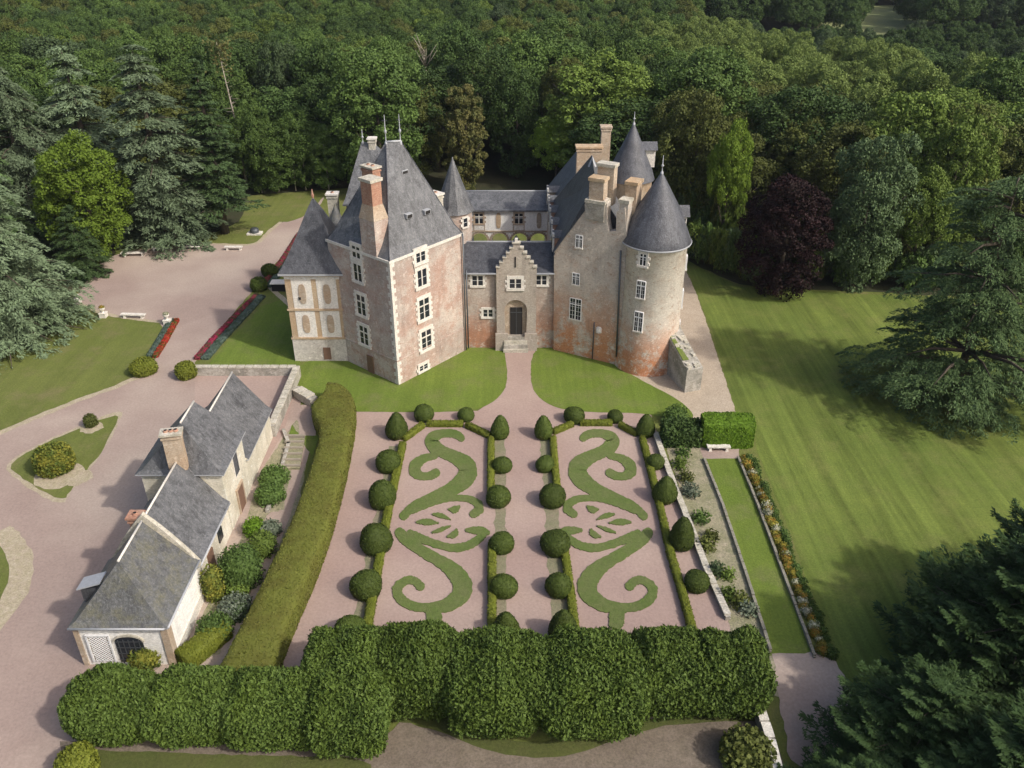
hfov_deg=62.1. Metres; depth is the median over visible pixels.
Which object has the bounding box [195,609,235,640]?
garden shrub
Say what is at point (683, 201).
edge bush
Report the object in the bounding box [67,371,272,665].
cottage row
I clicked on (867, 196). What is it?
broadleaf tree
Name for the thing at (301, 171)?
young ash
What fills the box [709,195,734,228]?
edge bush
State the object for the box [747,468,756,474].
flower clump
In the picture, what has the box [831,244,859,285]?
edge bush
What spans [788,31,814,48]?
poplar
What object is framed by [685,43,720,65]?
poplar
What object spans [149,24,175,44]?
broadleaf tree
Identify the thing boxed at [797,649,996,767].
dark conifer
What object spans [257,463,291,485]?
garden shrub
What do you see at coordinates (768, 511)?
flower clump
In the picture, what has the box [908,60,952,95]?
poplar
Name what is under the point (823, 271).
edge bush
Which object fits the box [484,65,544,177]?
broadleaf tree
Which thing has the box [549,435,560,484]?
box edging
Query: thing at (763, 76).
poplar
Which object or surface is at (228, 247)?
stone bench
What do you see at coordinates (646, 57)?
broadleaf tree
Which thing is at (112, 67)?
broadleaf tree
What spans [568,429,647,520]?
parterre scroll
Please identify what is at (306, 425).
terrace path
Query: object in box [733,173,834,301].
purple beech
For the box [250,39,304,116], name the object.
broadleaf tree
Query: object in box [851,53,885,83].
poplar
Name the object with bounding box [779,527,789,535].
edging plant
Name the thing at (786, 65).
poplar
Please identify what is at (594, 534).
parterre scroll
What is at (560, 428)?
box edging
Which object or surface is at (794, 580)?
flower clump
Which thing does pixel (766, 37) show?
poplar
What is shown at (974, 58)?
poplar
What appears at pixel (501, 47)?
broadleaf tree
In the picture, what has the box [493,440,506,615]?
thin grass strip
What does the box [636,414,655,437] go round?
clipped yew
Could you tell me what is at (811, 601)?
edging plant
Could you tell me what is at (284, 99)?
broadleaf tree
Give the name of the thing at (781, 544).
flower clump
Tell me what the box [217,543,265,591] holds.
garden shrub
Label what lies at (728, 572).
wild plant
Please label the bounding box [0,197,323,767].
gravel court
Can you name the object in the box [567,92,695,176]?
broadleaf tree
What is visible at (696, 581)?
clipped yew
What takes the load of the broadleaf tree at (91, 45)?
on the ground at (538, 176)
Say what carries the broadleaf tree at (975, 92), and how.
on the ground at (538, 176)
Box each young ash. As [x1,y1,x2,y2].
[227,99,278,192]
[239,120,300,191]
[277,108,327,189]
[278,131,306,190]
[302,121,350,189]
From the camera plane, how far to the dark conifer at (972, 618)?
47.66 m
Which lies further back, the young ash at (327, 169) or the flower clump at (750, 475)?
the young ash at (327, 169)
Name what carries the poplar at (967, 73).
on the ground at (538, 176)
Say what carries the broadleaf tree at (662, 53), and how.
on the ground at (538, 176)
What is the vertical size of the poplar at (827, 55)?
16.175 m
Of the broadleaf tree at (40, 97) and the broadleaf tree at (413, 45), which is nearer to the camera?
the broadleaf tree at (40, 97)
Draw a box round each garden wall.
[195,365,295,375]
[270,366,300,436]
[292,386,317,406]
[653,432,730,620]
[754,711,782,767]
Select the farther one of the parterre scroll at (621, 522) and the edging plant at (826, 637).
the parterre scroll at (621, 522)
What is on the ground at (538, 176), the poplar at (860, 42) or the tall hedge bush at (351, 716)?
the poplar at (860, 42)
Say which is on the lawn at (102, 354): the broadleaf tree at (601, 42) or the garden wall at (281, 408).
the garden wall at (281, 408)
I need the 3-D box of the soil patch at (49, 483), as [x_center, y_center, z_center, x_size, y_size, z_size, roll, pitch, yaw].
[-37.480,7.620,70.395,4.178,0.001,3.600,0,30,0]
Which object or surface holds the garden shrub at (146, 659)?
on the gravel court at (75, 538)
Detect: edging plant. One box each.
[745,453,754,459]
[749,457,759,463]
[752,462,760,468]
[754,468,761,473]
[758,480,769,486]
[762,485,771,494]
[772,512,779,519]
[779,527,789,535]
[781,534,791,542]
[786,546,793,553]
[791,562,803,572]
[795,571,803,578]
[797,576,808,584]
[801,585,810,591]
[803,589,812,598]
[808,599,815,603]
[808,603,819,610]
[812,609,825,619]
[817,619,825,626]
[819,625,828,634]
[821,634,830,642]
[825,646,839,660]
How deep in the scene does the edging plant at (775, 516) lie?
65.40 m
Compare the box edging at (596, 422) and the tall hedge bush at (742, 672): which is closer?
the tall hedge bush at (742, 672)
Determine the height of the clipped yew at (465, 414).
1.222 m
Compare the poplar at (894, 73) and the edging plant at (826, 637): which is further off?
the poplar at (894, 73)
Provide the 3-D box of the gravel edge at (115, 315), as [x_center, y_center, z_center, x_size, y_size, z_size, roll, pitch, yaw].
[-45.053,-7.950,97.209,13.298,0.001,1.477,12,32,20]
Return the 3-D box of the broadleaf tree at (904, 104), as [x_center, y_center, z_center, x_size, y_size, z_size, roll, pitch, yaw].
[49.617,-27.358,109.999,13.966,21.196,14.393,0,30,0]
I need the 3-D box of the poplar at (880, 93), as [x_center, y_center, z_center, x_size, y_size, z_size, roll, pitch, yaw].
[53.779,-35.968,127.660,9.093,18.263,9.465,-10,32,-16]
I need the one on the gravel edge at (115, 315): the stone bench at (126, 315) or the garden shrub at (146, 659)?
the stone bench at (126, 315)
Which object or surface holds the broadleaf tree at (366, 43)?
on the ground at (538, 176)
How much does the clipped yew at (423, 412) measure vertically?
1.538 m
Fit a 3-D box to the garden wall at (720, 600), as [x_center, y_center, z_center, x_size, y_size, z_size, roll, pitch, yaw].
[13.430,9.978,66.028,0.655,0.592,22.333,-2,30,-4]
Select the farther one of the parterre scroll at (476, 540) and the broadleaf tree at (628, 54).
the broadleaf tree at (628, 54)
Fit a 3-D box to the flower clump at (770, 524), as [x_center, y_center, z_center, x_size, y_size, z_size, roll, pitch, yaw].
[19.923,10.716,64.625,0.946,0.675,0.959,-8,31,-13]
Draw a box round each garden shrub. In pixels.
[126,647,162,670]
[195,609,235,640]
[198,563,227,604]
[216,590,252,622]
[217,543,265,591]
[225,581,251,594]
[227,598,249,622]
[241,516,264,537]
[246,529,278,559]
[253,480,286,507]
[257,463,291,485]
[259,518,283,536]
[662,403,690,419]
[717,722,776,767]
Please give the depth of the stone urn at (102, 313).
96.22 m
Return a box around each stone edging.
[265,428,290,512]
[703,457,771,651]
[737,457,815,657]
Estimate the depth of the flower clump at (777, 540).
62.89 m
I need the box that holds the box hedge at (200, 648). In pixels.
[174,620,233,665]
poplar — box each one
[647,30,660,48]
[651,41,672,50]
[661,33,683,52]
[680,35,697,51]
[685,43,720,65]
[688,42,710,51]
[701,30,726,50]
[718,32,736,50]
[723,44,759,78]
[730,29,753,52]
[743,41,764,70]
[748,57,788,87]
[752,69,787,87]
[753,31,776,57]
[756,40,773,71]
[761,35,789,74]
[768,34,786,59]
[775,55,808,80]
[783,38,810,65]
[784,62,818,86]
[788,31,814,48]
[794,52,826,75]
[796,43,817,60]
[805,57,848,91]
[808,51,834,67]
[819,35,844,66]
[819,68,854,100]
[833,60,868,87]
[836,37,866,58]
[836,43,862,81]
[840,35,869,72]
[844,82,887,103]
[848,108,898,222]
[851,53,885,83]
[852,70,881,91]
[855,80,894,124]
[857,72,897,101]
[860,39,887,71]
[861,47,901,86]
[889,43,915,69]
[890,59,932,94]
[890,60,916,92]
[906,49,927,60]
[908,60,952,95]
[942,51,985,88]
[953,69,985,89]
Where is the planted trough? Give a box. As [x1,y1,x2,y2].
[247,227,262,234]
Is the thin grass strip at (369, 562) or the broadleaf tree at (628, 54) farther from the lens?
the broadleaf tree at (628, 54)
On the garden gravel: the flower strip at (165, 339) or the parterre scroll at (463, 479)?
the parterre scroll at (463, 479)
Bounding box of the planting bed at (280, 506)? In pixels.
[258,482,286,509]
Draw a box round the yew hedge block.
[700,411,756,448]
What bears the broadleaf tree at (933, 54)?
on the ground at (538, 176)
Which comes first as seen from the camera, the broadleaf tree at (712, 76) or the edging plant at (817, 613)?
the edging plant at (817, 613)
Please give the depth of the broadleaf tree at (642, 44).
165.06 m
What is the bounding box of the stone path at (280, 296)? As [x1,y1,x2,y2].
[268,287,287,305]
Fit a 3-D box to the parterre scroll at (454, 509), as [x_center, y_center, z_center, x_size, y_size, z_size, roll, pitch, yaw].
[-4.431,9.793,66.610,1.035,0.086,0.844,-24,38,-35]
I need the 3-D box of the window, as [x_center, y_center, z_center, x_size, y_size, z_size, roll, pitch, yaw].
[-23.550,16.368,52.510,1.960,2.426,0.110,0,30,0]
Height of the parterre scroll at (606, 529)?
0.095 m
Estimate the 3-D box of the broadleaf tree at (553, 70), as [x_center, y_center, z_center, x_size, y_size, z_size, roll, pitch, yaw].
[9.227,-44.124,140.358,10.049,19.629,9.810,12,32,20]
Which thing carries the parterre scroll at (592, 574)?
on the garden gravel
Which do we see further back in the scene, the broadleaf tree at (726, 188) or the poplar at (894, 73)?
the poplar at (894, 73)
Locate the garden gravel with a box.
[283,351,729,719]
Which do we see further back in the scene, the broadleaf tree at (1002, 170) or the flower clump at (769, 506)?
the broadleaf tree at (1002, 170)
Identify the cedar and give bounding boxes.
[0,67,102,253]
[0,157,55,269]
[0,175,100,368]
[36,45,139,239]
[51,204,113,286]
[96,44,230,261]
[834,174,1023,445]
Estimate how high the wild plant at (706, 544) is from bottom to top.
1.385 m
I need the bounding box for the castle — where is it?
[277,113,702,392]
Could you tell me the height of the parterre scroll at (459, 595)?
0.074 m
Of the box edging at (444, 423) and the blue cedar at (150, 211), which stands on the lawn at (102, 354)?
the blue cedar at (150, 211)
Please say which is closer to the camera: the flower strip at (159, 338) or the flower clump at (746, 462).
the flower clump at (746, 462)
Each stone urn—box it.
[74,291,81,303]
[98,305,107,317]
[162,311,171,324]
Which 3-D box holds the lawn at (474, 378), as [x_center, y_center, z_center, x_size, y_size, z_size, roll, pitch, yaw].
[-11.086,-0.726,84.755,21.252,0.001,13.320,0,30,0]
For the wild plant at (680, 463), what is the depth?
71.18 m
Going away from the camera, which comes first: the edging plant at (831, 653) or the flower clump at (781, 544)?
the edging plant at (831, 653)
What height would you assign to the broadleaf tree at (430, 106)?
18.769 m
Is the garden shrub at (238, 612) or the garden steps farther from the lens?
the garden steps
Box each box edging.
[363,441,406,624]
[401,421,425,440]
[426,419,463,427]
[464,422,490,437]
[486,540,496,625]
[487,435,494,490]
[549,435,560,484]
[552,420,573,434]
[561,551,579,626]
[579,418,612,426]
[618,421,636,436]
[639,434,696,630]
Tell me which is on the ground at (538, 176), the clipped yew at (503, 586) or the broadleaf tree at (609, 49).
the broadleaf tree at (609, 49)
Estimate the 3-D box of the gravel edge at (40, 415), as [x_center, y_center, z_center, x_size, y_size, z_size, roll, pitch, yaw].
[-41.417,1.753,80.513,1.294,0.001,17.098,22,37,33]
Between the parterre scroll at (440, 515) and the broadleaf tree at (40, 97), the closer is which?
the parterre scroll at (440, 515)
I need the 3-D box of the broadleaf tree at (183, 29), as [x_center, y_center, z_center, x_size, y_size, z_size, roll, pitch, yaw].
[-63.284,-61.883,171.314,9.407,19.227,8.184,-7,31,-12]
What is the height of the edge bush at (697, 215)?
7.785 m
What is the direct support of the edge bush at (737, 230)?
on the ground at (538, 176)
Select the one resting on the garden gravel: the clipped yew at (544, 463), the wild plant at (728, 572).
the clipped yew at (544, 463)
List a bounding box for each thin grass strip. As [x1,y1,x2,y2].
[354,446,397,618]
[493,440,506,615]
[540,440,566,618]
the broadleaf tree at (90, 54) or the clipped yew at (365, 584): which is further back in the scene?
the broadleaf tree at (90, 54)
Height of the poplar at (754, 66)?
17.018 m
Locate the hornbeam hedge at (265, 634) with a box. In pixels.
[220,382,356,670]
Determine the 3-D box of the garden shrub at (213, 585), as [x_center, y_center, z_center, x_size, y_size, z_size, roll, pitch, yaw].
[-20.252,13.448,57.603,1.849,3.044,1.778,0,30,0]
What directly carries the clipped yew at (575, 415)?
on the garden gravel
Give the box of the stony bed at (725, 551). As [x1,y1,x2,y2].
[667,447,778,696]
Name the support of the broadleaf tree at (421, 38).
on the ground at (538, 176)
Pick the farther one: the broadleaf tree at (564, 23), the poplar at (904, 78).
the broadleaf tree at (564, 23)
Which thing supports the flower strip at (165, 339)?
on the lawn at (102, 354)
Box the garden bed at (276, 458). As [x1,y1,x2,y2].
[193,420,305,656]
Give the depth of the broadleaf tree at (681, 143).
123.01 m
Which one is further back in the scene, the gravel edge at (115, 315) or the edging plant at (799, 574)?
the gravel edge at (115, 315)
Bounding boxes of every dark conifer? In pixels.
[176,58,269,234]
[776,734,904,767]
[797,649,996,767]
[856,687,1023,767]
[872,528,1023,714]
[945,498,1023,571]
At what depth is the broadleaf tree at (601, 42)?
168.46 m
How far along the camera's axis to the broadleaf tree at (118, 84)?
126.49 m
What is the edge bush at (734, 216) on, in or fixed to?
on the ground at (538, 176)
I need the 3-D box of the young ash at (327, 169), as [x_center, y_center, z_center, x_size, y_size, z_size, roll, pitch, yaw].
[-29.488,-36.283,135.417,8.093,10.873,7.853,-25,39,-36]
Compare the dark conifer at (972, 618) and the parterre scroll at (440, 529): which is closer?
the dark conifer at (972, 618)
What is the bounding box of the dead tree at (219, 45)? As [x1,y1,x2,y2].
[201,38,248,189]
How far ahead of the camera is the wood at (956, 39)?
224.83 m
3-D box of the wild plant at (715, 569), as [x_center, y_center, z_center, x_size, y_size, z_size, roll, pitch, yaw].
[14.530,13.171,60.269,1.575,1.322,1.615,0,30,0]
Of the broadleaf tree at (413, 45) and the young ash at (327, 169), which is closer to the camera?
the young ash at (327, 169)
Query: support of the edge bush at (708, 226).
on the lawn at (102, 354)
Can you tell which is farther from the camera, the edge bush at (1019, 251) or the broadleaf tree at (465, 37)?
the broadleaf tree at (465, 37)
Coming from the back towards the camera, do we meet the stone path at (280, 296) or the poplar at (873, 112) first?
the poplar at (873, 112)
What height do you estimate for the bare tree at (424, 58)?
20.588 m
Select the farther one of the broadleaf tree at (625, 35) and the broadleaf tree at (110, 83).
the broadleaf tree at (625, 35)
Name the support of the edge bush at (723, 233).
on the ground at (538, 176)
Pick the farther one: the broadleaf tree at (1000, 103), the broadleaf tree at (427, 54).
the broadleaf tree at (427, 54)
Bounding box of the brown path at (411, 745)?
[60,721,783,767]
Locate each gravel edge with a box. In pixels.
[0,377,140,434]
[0,526,33,629]
[7,412,122,502]
[78,303,162,322]
[121,222,281,251]
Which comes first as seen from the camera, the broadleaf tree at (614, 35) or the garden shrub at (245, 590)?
the garden shrub at (245, 590)
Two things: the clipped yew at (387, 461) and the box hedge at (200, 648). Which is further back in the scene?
the clipped yew at (387, 461)
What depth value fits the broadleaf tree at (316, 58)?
139.29 m
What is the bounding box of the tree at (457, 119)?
[438,83,488,189]
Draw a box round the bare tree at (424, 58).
[413,35,436,70]
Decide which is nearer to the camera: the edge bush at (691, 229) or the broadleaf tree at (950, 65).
the edge bush at (691, 229)
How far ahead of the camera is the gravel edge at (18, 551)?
60.64 m
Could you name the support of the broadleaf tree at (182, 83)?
on the ground at (538, 176)
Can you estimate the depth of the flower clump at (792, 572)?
60.02 m
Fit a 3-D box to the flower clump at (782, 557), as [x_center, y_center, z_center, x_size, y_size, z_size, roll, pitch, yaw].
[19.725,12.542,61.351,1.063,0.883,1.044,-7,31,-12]
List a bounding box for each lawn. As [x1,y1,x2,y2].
[0,188,1021,767]
[11,415,117,497]
[96,750,370,767]
[208,300,299,365]
[289,425,318,454]
[298,348,506,411]
[391,713,754,757]
[530,348,692,417]
[688,268,1023,692]
[706,458,810,655]
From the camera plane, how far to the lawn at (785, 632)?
61.48 m
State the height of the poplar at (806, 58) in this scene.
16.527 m
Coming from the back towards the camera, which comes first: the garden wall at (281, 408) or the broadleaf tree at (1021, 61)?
the broadleaf tree at (1021, 61)
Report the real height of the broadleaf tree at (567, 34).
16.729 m
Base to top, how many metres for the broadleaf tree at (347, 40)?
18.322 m
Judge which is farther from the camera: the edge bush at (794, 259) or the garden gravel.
the edge bush at (794, 259)
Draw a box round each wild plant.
[671,455,689,470]
[674,445,692,458]
[677,468,695,483]
[680,480,701,498]
[690,507,711,525]
[695,534,718,553]
[703,527,719,542]
[709,559,725,579]
[719,585,741,604]
[720,565,736,582]
[730,589,752,611]
[737,599,759,618]
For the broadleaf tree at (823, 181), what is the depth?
106.15 m
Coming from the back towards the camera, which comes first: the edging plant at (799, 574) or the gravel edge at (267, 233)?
the gravel edge at (267, 233)
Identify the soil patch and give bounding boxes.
[34,463,84,488]
[62,470,92,485]
[80,422,103,433]
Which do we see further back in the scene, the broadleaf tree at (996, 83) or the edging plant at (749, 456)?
the broadleaf tree at (996, 83)
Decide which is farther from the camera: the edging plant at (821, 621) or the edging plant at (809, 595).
the edging plant at (809, 595)
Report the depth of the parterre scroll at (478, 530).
64.31 m
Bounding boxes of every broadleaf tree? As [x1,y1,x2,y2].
[0,37,32,70]
[0,50,84,82]
[0,56,21,138]
[0,87,71,200]
[1,75,71,144]
[5,28,40,43]
[6,36,40,64]
[11,73,73,156]
[13,33,91,75]
[24,62,114,91]
[30,128,134,262]
[48,48,120,84]
[55,35,75,44]
[67,84,149,181]
[68,40,117,60]
[70,72,175,179]
[86,37,104,47]
[101,46,124,62]
[103,60,144,75]
[104,29,145,49]
[104,57,125,64]
[104,73,151,138]
[109,42,141,56]
[114,73,217,189]
[121,39,172,61]
[137,31,216,82]
[142,56,225,178]
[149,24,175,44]
[169,76,226,118]
[176,27,209,51]
[178,35,266,96]
[187,37,248,155]
[196,65,263,174]
[223,31,254,42]
[227,38,272,94]
[238,85,316,173]
[239,30,262,45]
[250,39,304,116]
[252,31,280,107]
[262,37,325,93]
[273,42,313,94]
[289,36,355,124]
[291,25,318,49]
[291,77,366,178]
[294,31,326,51]
[305,28,327,45]
[315,44,424,182]
[321,24,356,48]
[325,34,346,45]
[329,41,350,50]
[343,62,444,156]
[344,36,411,74]
[347,37,371,51]
[359,35,406,60]
[359,43,425,70]
[383,83,445,176]
[385,25,417,43]
[398,41,421,66]
[403,32,428,42]
[405,40,432,65]
[409,64,476,167]
[421,36,459,129]
[424,33,438,48]
[428,21,488,79]
[433,64,499,137]
[434,20,479,43]
[435,43,519,169]
[477,26,504,42]
[480,80,546,163]
[481,24,511,45]
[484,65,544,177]
[485,36,511,52]
[485,42,535,142]
[496,29,561,156]
[501,40,588,155]
[518,23,556,43]
[528,30,598,70]
[528,118,577,176]
[534,50,655,170]
[536,62,605,121]
[540,54,587,128]
[543,15,587,42]
[559,32,574,41]
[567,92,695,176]
[568,37,587,45]
[579,27,594,44]
[582,45,641,64]
[588,31,618,52]
[588,40,654,122]
[603,47,638,60]
[608,31,644,41]
[613,27,643,57]
[623,35,679,59]
[635,51,671,62]
[635,55,673,168]
[638,45,758,118]
[641,89,712,199]
[647,46,692,67]
[647,58,695,169]
[654,84,732,225]
[655,116,693,184]
[674,49,691,60]
[692,126,778,229]
[694,51,756,87]
[706,117,754,224]
[707,78,776,115]
[709,110,765,172]
[731,106,782,207]
[738,83,863,199]
[758,115,835,230]
[759,81,803,177]
[771,90,834,202]
[784,100,879,176]
[788,119,890,243]
[808,82,858,116]
[820,131,926,293]
[850,86,958,244]
[888,165,964,285]
[892,46,943,70]
[902,91,1019,162]
[903,104,1005,252]
[924,88,984,115]
[927,101,1016,244]
[933,54,967,74]
[939,86,996,107]
[943,56,962,77]
[943,57,1023,105]
[948,57,1000,88]
[970,114,1023,194]
[980,117,1023,246]
[989,100,1013,114]
[993,102,1023,206]
[1003,52,1023,69]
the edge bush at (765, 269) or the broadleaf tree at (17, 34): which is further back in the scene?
the broadleaf tree at (17, 34)
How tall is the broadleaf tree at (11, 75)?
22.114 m
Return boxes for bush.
[30,441,76,478]
[56,661,160,747]
[82,413,98,428]
[134,661,237,750]
[219,664,311,752]
[297,623,385,694]
[302,664,392,759]
[373,618,457,722]
[437,623,549,739]
[532,623,652,743]
[630,624,714,721]
[659,416,703,448]
[678,180,699,224]
[687,184,712,224]
[687,222,702,255]
[687,224,708,261]
[688,218,703,249]
[695,221,713,263]
[696,191,719,227]
[697,624,778,719]
[708,226,729,269]
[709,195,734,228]
[715,198,745,229]
[720,227,741,262]
[737,242,763,280]
[741,260,770,285]
[747,251,775,282]
[783,238,808,280]
[797,244,823,277]
[809,248,834,278]
[819,232,844,277]
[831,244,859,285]
[845,231,872,266]
[857,255,881,283]
[868,232,895,280]
[884,251,914,278]
[886,235,911,277]
[895,249,936,289]
[913,244,947,286]
[955,252,980,287]
[988,233,1023,260]
[1006,240,1023,279]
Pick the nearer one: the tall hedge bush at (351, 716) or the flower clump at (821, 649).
the tall hedge bush at (351, 716)
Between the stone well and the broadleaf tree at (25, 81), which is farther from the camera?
the broadleaf tree at (25, 81)
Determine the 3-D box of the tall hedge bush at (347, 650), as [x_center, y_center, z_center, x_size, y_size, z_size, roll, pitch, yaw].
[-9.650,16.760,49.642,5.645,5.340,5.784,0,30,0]
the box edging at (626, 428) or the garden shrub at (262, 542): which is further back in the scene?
the box edging at (626, 428)
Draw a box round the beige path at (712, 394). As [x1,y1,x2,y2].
[633,271,734,418]
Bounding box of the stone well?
[270,279,285,291]
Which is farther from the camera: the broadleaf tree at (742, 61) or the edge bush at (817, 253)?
the broadleaf tree at (742, 61)
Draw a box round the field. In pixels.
[816,5,933,38]
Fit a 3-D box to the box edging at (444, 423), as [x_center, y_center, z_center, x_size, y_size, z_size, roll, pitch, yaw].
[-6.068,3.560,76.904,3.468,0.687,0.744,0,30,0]
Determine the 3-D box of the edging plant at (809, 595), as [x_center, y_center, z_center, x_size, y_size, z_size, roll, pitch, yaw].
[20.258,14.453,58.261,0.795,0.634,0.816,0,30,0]
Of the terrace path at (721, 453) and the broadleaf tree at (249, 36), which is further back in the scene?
the broadleaf tree at (249, 36)
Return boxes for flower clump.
[741,458,752,468]
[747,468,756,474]
[748,473,757,480]
[750,475,761,483]
[751,479,760,487]
[757,492,768,501]
[761,499,773,508]
[761,507,773,515]
[762,504,774,511]
[764,517,776,524]
[767,520,779,529]
[770,529,780,535]
[772,524,781,530]
[772,533,781,540]
[773,537,782,545]
[777,541,787,547]
[778,545,788,554]
[778,551,792,563]
[782,560,792,566]
[783,564,791,571]
[785,567,797,577]
[791,578,800,584]
[792,582,802,590]
[793,587,801,595]
[795,595,809,605]
[796,591,808,598]
[798,602,809,608]
[799,604,812,617]
[804,612,815,620]
[807,620,820,630]
[807,626,822,639]
[814,643,827,657]
[815,639,826,645]
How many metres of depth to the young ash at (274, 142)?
131.37 m
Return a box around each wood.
[0,0,1023,63]
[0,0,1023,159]
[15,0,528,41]
[630,9,889,58]
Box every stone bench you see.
[120,251,145,256]
[120,313,145,318]
[224,246,242,249]
[706,444,730,451]
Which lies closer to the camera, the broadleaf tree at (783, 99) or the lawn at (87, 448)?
the lawn at (87, 448)
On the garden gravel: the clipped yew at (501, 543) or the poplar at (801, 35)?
the clipped yew at (501, 543)
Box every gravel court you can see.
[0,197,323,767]
[194,376,292,469]
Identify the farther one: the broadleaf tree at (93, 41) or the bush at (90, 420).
the broadleaf tree at (93, 41)
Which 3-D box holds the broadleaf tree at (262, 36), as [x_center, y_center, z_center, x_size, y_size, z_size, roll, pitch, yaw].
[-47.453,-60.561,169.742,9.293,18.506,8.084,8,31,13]
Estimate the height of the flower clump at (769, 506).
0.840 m
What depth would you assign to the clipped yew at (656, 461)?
70.86 m
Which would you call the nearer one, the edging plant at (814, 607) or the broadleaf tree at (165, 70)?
the edging plant at (814, 607)
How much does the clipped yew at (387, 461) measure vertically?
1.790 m
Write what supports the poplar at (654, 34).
on the ground at (538, 176)
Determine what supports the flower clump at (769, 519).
on the lawn at (102, 354)
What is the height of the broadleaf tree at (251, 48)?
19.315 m
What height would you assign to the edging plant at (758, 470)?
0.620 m
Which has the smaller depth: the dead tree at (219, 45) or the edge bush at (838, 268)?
the edge bush at (838, 268)
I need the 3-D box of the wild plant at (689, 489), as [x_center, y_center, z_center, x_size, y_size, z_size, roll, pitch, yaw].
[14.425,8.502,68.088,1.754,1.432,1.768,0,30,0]
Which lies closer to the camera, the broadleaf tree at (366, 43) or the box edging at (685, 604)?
the box edging at (685, 604)
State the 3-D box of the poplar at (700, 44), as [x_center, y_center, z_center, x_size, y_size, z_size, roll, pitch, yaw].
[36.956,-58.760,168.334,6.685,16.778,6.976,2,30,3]
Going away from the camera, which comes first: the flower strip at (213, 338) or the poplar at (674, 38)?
the flower strip at (213, 338)
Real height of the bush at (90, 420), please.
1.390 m
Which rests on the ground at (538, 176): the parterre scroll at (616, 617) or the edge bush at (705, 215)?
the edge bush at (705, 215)
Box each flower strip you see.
[146,318,173,356]
[152,318,179,357]
[194,293,258,359]
[200,294,265,359]
[265,233,296,281]
[267,259,285,287]
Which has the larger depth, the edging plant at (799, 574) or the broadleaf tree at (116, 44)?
the broadleaf tree at (116, 44)
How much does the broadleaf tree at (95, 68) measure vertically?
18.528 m
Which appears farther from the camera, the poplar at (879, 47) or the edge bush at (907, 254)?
the poplar at (879, 47)
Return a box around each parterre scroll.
[392,527,472,612]
[399,429,476,520]
[407,529,486,552]
[409,452,439,480]
[409,495,483,517]
[416,518,438,525]
[426,602,442,621]
[432,512,450,520]
[432,525,450,533]
[447,528,458,538]
[448,505,460,513]
[465,526,489,534]
[561,526,582,534]
[563,495,637,517]
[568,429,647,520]
[569,529,640,552]
[577,527,657,612]
[586,505,598,513]
[589,528,600,538]
[596,512,614,519]
[597,525,615,533]
[605,452,636,480]
[608,602,624,628]
[609,518,631,525]
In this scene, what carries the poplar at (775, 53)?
on the ground at (538, 176)
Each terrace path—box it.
[219,405,315,657]
[700,447,738,458]
[772,652,847,766]
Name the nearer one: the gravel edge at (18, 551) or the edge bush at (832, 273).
the gravel edge at (18, 551)
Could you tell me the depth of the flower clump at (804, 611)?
56.76 m
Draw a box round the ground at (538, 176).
[0,0,1023,350]
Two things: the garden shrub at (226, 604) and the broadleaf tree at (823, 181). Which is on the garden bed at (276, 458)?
the garden shrub at (226, 604)
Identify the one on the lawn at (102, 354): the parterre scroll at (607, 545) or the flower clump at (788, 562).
the flower clump at (788, 562)
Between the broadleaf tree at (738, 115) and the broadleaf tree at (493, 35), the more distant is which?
the broadleaf tree at (493, 35)
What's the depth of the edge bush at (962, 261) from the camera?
101.94 m
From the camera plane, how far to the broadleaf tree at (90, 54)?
138.03 m
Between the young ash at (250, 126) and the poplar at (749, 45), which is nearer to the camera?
the young ash at (250, 126)
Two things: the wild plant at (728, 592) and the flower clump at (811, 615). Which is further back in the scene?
the wild plant at (728, 592)
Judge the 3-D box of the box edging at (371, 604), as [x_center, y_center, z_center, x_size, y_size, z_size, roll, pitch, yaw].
[-9.553,10.972,64.152,0.960,0.708,23.269,0,30,0]
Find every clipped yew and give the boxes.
[334,614,366,627]
[349,569,382,601]
[359,522,393,556]
[368,479,396,509]
[375,449,400,473]
[385,412,407,439]
[414,403,433,422]
[457,407,474,421]
[486,484,510,508]
[488,531,514,554]
[490,415,509,439]
[490,573,518,599]
[491,456,512,473]
[493,611,519,630]
[534,415,552,440]
[535,455,554,472]
[539,483,565,508]
[540,528,570,557]
[544,571,571,598]
[548,609,576,634]
[563,406,584,424]
[607,409,622,423]
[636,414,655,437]
[646,453,664,470]
[652,476,677,504]
[668,516,694,551]
[684,568,709,593]
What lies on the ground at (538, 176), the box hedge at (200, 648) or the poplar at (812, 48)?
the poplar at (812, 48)
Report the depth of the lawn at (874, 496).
72.86 m
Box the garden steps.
[281,434,304,469]
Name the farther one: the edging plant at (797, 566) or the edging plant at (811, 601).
the edging plant at (797, 566)
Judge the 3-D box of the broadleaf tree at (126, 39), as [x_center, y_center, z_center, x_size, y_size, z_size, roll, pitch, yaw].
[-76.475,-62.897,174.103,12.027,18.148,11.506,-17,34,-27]
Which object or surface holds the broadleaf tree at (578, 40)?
on the ground at (538, 176)
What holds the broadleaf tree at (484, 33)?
on the ground at (538, 176)
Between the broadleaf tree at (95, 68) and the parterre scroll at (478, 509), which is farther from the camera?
the broadleaf tree at (95, 68)
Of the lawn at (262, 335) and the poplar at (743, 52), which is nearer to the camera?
the lawn at (262, 335)
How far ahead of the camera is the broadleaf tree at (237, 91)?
136.65 m
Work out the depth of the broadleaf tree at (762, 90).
128.15 m

